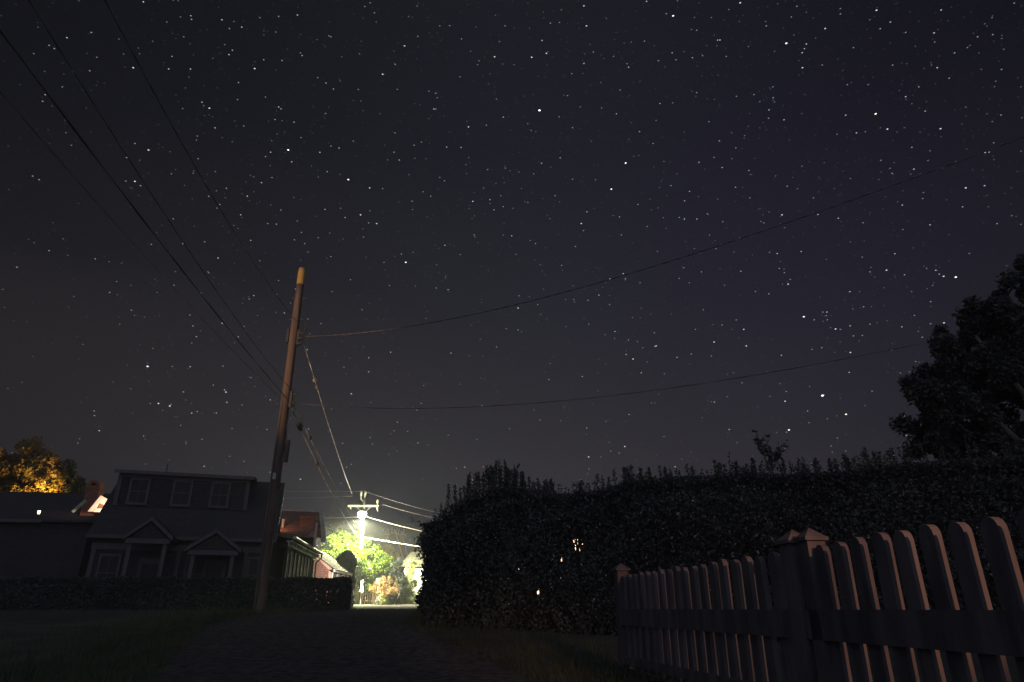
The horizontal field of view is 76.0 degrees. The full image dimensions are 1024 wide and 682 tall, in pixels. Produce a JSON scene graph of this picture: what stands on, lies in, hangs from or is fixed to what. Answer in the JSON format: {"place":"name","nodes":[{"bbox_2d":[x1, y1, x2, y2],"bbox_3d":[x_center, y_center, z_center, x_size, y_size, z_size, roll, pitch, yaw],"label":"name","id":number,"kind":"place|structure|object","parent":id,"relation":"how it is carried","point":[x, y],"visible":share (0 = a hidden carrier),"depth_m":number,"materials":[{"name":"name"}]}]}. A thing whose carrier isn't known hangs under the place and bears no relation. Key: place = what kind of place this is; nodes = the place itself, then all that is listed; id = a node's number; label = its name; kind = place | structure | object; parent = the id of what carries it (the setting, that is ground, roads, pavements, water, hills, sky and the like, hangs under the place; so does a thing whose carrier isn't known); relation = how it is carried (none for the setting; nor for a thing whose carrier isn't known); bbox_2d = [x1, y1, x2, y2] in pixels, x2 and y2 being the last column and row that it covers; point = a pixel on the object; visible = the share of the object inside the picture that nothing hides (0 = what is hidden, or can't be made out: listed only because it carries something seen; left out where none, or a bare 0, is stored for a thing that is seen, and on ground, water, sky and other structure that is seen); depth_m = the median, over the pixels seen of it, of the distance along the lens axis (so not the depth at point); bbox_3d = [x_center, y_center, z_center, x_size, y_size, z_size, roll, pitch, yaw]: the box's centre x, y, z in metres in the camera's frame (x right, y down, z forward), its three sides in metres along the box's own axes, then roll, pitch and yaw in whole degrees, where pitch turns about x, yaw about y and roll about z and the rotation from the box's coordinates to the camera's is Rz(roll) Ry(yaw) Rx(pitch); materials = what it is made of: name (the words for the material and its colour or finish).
{"place":"outdoors","nodes":[
{"label":"outdoors","id":0,"kind":"place"},
{"bbox_2d":[0,602,1020,681],"bbox_3d":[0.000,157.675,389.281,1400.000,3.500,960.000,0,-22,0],"label":"ground","id":1,"kind":"structure","parent":0,"point":[14,618],"depth_m":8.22,"materials":[{"name":"green plant"}]},
{"bbox_2d":[0,435,70,492],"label":"amber lit tree","id":2,"kind":"object","parent":1,"relation":"on","point":[30,466],"visible":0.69,"depth_m":40.66,"materials":[{"name":"green plant"}]},
{"bbox_2d":[0,480,109,607],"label":"cottage","id":3,"kind":"structure","parent":1,"relation":"on","point":[51,539],"depth_m":34.58,"materials":[{"name":"grey wood"}]},
{"bbox_2d":[50,459,87,492],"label":"dark olive tree","id":4,"kind":"object","parent":1,"relation":"on","point":[78,484],"visible":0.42,"depth_m":41.55,"materials":[{"name":"green plant"}]},
{"bbox_2d":[0,575,352,609],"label":"box hedge","id":5,"kind":"object","parent":1,"relation":"on","point":[94,593],"visible":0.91,"depth_m":22.79,"materials":[{"name":"green plant"}]},
{"bbox_2d":[85,463,285,601],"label":"dormer house","id":6,"kind":"structure","parent":1,"relation":"on","point":[148,524],"depth_m":27.21,"materials":[{"name":"grey wood"}]},
{"bbox_2d":[95,554,122,577],"bbox_3d":[-15.746,9.024,25.488,0.780,1.430,0.068,7,-23,-17],"label":"window","id":7,"kind":"structure","parent":6,"relation":"in","point":[108,565],"depth_m":25.60,"materials":[{"name":"black glass"}]},
{"bbox_2d":[183,555,207,577],"bbox_3d":[-12.801,9.386,26.374,0.780,1.430,0.068,7,-23,-17],"label":"window","id":8,"kind":"structure","parent":6,"relation":"in","point":[199,566],"depth_m":26.50,"materials":[{"name":"black glass"}]},
{"bbox_2d":[246,557,259,592],"bbox_3d":[-10.562,9.661,27.047,0.780,1.430,0.068,7,-23,-17],"label":"window","id":9,"kind":"structure","parent":6,"relation":"in","point":[253,562],"depth_m":27.13,"materials":[{"name":"black glass"}]},
{"bbox_2d":[252,267,306,613],"bbox_3d":[-5.888,2.287,16.891,0.521,9.386,0.266,7,-23,-16],"label":"utility pole","id":10,"kind":"object","parent":1,"relation":"on","point":[294,334],"visible":0.98,"depth_m":16.61,"materials":[{"name":"brown wood"}]},
{"bbox_2d":[0,91,275,393],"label":"overhead cable","id":11,"kind":"object","parent":10,"relation":"attached to","point":[126,236],"visible":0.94,"depth_m":10.61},
{"bbox_2d":[0,29,293,406],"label":"overhead cable","id":12,"kind":"object","parent":10,"relation":"attached to","point":[64,116],"visible":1,"depth_m":8.29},
{"bbox_2d":[28,0,293,392],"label":"overhead cable","id":13,"kind":"object","parent":10,"relation":"attached to","point":[137,171],"visible":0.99,"depth_m":8.08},
{"bbox_2d":[104,0,299,324],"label":"overhead cable","id":14,"kind":"object","parent":10,"relation":"attached to","point":[184,147],"visible":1,"depth_m":10.12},
{"bbox_2d":[291,409,355,533],"bbox_3d":[-9.070,8.584,34.570,0.034,0.735,38.088,4,-23,-9],"label":"overhead cable","id":15,"kind":"object","parent":10,"relation":"attached to","point":[321,472],"visible":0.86,"depth_m":24.83,"materials":[{"name":"rubber"}]},
{"bbox_2d":[296,422,302,430],"bbox_3d":[-6.039,2.413,18.657,0.150,0.194,0.609,4,-23,-9],"label":"splice closure","id":16,"kind":"object","parent":15,"relation":"attached to","point":[299,426],"visible":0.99,"depth_m":18.48,"materials":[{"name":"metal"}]},
{"bbox_2d":[293,412,358,533],"bbox_3d":[-8.970,8.603,34.562,0.016,0.842,38.053,4,-22,-9],"label":"overhead cable","id":17,"kind":"object","parent":10,"relation":"attached to","point":[320,471],"visible":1,"depth_m":24.04,"materials":[{"name":"rubber"}]},
{"bbox_2d":[292,404,360,532],"bbox_3d":[-8.870,8.461,34.619,0.034,0.593,38.019,4,-22,-9],"label":"overhead cable","id":18,"kind":"object","parent":10,"relation":"attached to","point":[320,458],"visible":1,"depth_m":22.88,"materials":[{"name":"rubber"}]},
{"bbox_2d":[302,339,351,492],"bbox_3d":[-9.377,6.119,35.575,0.036,1.737,38.195,4,-23,-10],"label":"overhead cable","id":19,"kind":"object","parent":10,"relation":"attached to","point":[323,408],"visible":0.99,"depth_m":24.98,"materials":[{"name":"metal"}]},
{"bbox_2d":[305,342,926,408],"bbox_3d":[2.182,0.872,14.519,16.270,0.733,0.020,-7,-23,18],"label":"overhead cable","id":20,"kind":"object","parent":10,"relation":"attached to","point":[629,393],"visible":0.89,"depth_m":14.21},
{"bbox_2d":[305,137,1023,336],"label":"overhead cable","id":21,"kind":"object","parent":10,"relation":"attached to","point":[700,251],"visible":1,"depth_m":12.60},
{"bbox_2d":[267,533,322,605],"bbox_3d":[-11.680,11.221,31.982,3.435,3.810,8.727,3,-22,-7],"label":"sun porch","id":22,"kind":"object","parent":1,"relation":"on","point":[293,556],"visible":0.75,"depth_m":29.97,"materials":[{"name":"white wood"}]},
{"bbox_2d":[280,509,325,596],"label":"shingle roofed house","id":23,"kind":"structure","parent":1,"relation":"on","point":[306,526],"depth_m":37.14,"materials":[{"name":"brown wood"}]},
{"bbox_2d":[313,551,352,602],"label":"salmon annexe","id":24,"kind":"structure","parent":1,"relation":"on","point":[328,566],"depth_m":38.95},
{"bbox_2d":[150,604,524,681],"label":"lane","id":25,"kind":"structure","parent":1,"relation":"on","point":[328,668],"depth_m":7.31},
{"bbox_2d":[137,609,539,681],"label":"gravel stones","id":26,"kind":"object","parent":25,"relation":"on","point":[321,612],"visible":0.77,"depth_m":8.25,"materials":[{"name":"grey gravel"}]},
{"bbox_2d":[323,509,364,540],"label":"back tree","id":27,"kind":"object","parent":1,"relation":"on","point":[337,527],"visible":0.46,"depth_m":59.04,"materials":[{"name":"green plant"}]},
{"bbox_2d":[335,550,357,605],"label":"clipped yew","id":28,"kind":"object","parent":1,"relation":"on","point":[347,559],"visible":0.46,"depth_m":43.65,"materials":[{"name":"green plant"}]},
{"bbox_2d":[318,527,396,601],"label":"leafy tree","id":29,"kind":"object","parent":1,"relation":"on","point":[369,568],"visible":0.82,"depth_m":50.98,"materials":[{"name":"green plant"}]},
{"bbox_2d":[359,580,363,603],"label":"closed parasol","id":30,"kind":"object","parent":1,"relation":"on","point":[362,583],"visible":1,"depth_m":49.72,"materials":[{"name":"white fabric"}]},
{"bbox_2d":[348,490,378,603],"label":"street lamp pole","id":31,"kind":"object","parent":1,"relation":"on","point":[362,513],"visible":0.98,"depth_m":51.96,"materials":[{"name":"grey wood"}]},
{"bbox_2d":[308,491,342,491],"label":"overhead cable","id":32,"kind":"object","parent":31,"relation":"attached to","point":[324,491],"visible":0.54,"depth_m":57.72,"materials":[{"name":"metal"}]},
{"bbox_2d":[364,537,418,546],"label":"overhead cable","id":33,"kind":"object","parent":31,"relation":"attached to","point":[391,542],"visible":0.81,"depth_m":48.49,"materials":[{"name":"rubber"}]},
{"bbox_2d":[353,590,374,603],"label":"tan picket fence","id":34,"kind":"object","parent":1,"relation":"on","point":[367,600],"visible":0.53,"depth_m":50.26,"materials":[{"name":"brown wood"}]},
{"bbox_2d":[371,592,383,603],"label":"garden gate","id":35,"kind":"structure","parent":1,"relation":"on","point":[376,598],"depth_m":50.25,"materials":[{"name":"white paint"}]},
{"bbox_2d":[368,576,398,604],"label":"blush shrub","id":36,"kind":"object","parent":1,"relation":"on","point":[382,587],"visible":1,"depth_m":48.59,"materials":[{"name":"orange plant"}]},
{"bbox_2d":[375,596,391,604],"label":"pale shrub","id":37,"kind":"object","parent":1,"relation":"on","point":[385,600],"visible":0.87,"depth_m":48.23,"materials":[{"name":"green plant"}]},
{"bbox_2d":[366,540,403,594],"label":"tawny tree","id":38,"kind":"object","parent":1,"relation":"on","point":[383,548],"visible":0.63,"depth_m":60.32,"materials":[{"name":"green plant"}]},
{"bbox_2d":[381,529,399,575],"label":"distant pole","id":39,"kind":"object","parent":1,"relation":"on","point":[386,534],"visible":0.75,"depth_m":80.90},
{"bbox_2d":[388,592,400,604],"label":"dark bush","id":40,"kind":"object","parent":1,"relation":"on","point":[395,600],"visible":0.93,"depth_m":48.45,"materials":[{"name":"green plant"}]},
{"bbox_2d":[386,557,408,597],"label":"dark conifer","id":41,"kind":"object","parent":1,"relation":"on","point":[400,584],"visible":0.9,"depth_m":50.37,"materials":[{"name":"green plant"}]},
{"bbox_2d":[391,527,403,559],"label":"distant pole","id":42,"kind":"object","parent":1,"relation":"on","point":[395,531],"visible":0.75,"depth_m":80.59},
{"bbox_2d":[397,529,407,556],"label":"distant pole","id":43,"kind":"object","parent":1,"relation":"on","point":[402,533],"visible":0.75,"depth_m":80.67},
{"bbox_2d":[399,559,418,603],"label":"tree","id":44,"kind":"object","parent":1,"relation":"on","point":[407,598],"visible":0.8,"depth_m":51.95,"materials":[{"name":"green plant"}]},
{"bbox_2d":[401,551,481,603],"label":"tree","id":45,"kind":"object","parent":1,"relation":"on","point":[411,555],"visible":0.05,"depth_m":54.65,"materials":[{"name":"green plant"}]},
{"bbox_2d":[363,568,577,601],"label":"wood","id":46,"kind":"object","parent":1,"relation":"on","point":[398,591],"visible":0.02,"depth_m":88.33,"materials":[{"name":"green plant"}]},
{"bbox_2d":[612,530,818,681],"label":"picket fence","id":47,"kind":"object","parent":1,"relation":"on","point":[659,627],"visible":0.97,"depth_m":4.47,"materials":[{"name":"paint"}]},
{"bbox_2d":[408,434,1023,637],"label":"tall hedge","id":48,"kind":"object","parent":1,"relation":"on","point":[456,567],"visible":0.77,"depth_m":9.63,"materials":[{"name":"green plant"}]},
{"bbox_2d":[752,429,788,493],"bbox_3d":[4.415,3.019,10.826,0.660,3.195,0.439,11,-25,-25],"label":"young tree","id":49,"kind":"object","parent":1,"relation":"on","point":[769,454],"visible":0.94,"depth_m":11.24,"materials":[{"name":"green plant"}]},
{"bbox_2d":[793,508,1023,681],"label":"picket fence","id":50,"kind":"object","parent":1,"relation":"on","point":[985,632],"visible":1,"depth_m":2.73,"materials":[{"name":"paint"}]},
{"bbox_2d":[889,253,1023,498],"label":"tree","id":51,"kind":"object","parent":1,"relation":"on","point":[980,381],"visible":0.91,"depth_m":8.89,"materials":[{"name":"green plant"}]},
{"bbox_2d":[0,0,1023,530],"bbox_3d":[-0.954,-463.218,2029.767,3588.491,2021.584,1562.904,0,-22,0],"label":"sky","id":52,"kind":"structure","parent":0,"point":[474,192],"depth_m":2219.93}
]}

